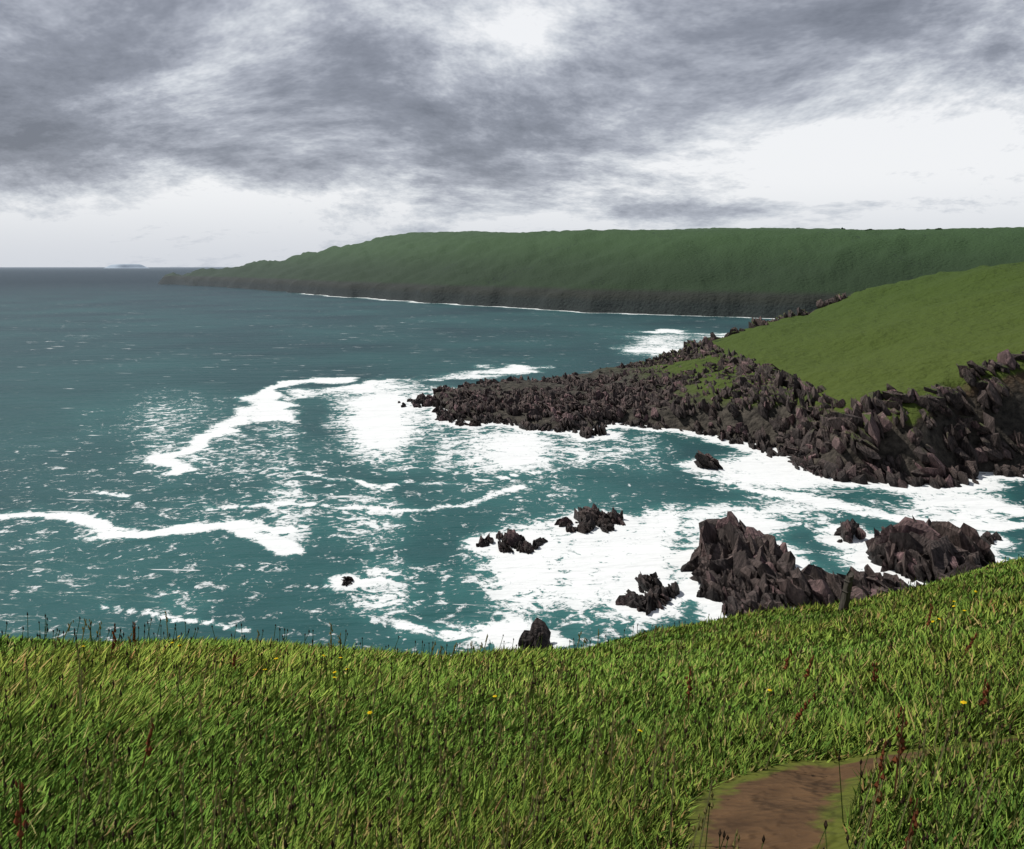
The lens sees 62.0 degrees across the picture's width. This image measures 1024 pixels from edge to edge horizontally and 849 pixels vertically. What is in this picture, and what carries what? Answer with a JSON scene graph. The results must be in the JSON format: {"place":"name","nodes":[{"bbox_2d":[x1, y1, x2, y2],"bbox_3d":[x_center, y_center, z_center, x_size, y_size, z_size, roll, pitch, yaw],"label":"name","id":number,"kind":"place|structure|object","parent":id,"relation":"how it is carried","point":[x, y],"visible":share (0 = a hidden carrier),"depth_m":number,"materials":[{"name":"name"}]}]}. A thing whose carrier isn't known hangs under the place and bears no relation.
{"place":"outdoors","nodes":[
{"label":"outdoors","id":0,"kind":"place"},
{"bbox_2d":[105,264,147,267],"bbox_3d":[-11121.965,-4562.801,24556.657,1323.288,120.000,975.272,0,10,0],"label":"island hill","id":1,"kind":"structure","parent":0,"point":[126,266],"depth_m":24325.60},
{"bbox_2d":[0,267,1023,654],"bbox_3d":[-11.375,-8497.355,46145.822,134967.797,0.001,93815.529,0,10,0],"label":"sea water","id":2,"kind":"structure","parent":0,"point":[222,461],"depth_m":152.01,"materials":[{"name":"teal liquid"}]},
{"bbox_2d":[398,395,894,477],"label":"rocks","id":3,"kind":"object","parent":2,"relation":"in","point":[707,461],"visible":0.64,"depth_m":194.54,"materials":[{"name":"black stone"}]},
{"bbox_2d":[0,227,1023,848],"bbox_3d":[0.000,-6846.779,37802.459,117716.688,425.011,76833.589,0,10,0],"label":"land terrain","id":4,"kind":"structure","parent":0,"point":[920,309],"depth_m":330.45,"materials":[{"name":"green plant"}]},
{"bbox_2d":[13,604,989,848],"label":"dock plants","id":5,"kind":"object","parent":4,"relation":"on","point":[148,750],"visible":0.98,"depth_m":4.17,"materials":[{"name":"plant"}]},
{"bbox_2d":[0,554,1023,848],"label":"grass","id":6,"kind":"structure","parent":4,"relation":"on","point":[592,817],"depth_m":6.02,"materials":[{"name":"green plant"}]},
{"bbox_2d":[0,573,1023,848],"bbox_3d":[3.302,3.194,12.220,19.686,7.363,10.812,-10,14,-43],"label":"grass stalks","id":7,"kind":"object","parent":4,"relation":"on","point":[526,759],"depth_m":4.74,"materials":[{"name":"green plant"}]},
{"bbox_2d":[83,590,977,760],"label":"yellow flowers","id":8,"kind":"object","parent":4,"relation":"on","point":[769,690],"visible":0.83,"depth_m":7.48,"materials":[{"name":"plant"}]},
{"bbox_2d":[341,503,1001,649],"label":"shore rocks","id":9,"kind":"object","parent":4,"relation":"on","point":[734,565],"visible":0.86,"depth_m":105.32,"materials":[{"name":"black stone"}]},
{"bbox_2d":[419,293,1023,488],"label":"headland rocks","id":10,"kind":"object","parent":4,"relation":"on","point":[618,402],"visible":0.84,"depth_m":185.29,"materials":[{"name":"black stone"}]},
{"bbox_2d":[838,570,854,610],"bbox_3d":[8.848,4.583,22.585,0.265,1.505,0.283,-4,11,-23],"label":"fence post","id":11,"kind":"object","parent":4,"relation":"on","point":[846,591],"visible":0.73,"depth_m":22.49,"materials":[{"name":"grey wood"}]},
{"bbox_2d":[841,227,941,230],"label":"hedgerow","id":12,"kind":"object","parent":4,"relation":"on","point":[899,228],"visible":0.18,"depth_m":821.44,"materials":[{"name":"green plant"}]},
{"bbox_2d":[888,559,992,591],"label":"cliff rocks","id":13,"kind":"object","parent":4,"relation":"on","point":[970,565],"visible":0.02,"depth_m":99.87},
{"bbox_2d":[0,0,1023,266],"label":"sky","id":14,"kind":"structure","parent":0,"point":[147,133],"materials":[{"name":"grey"}]}
]}

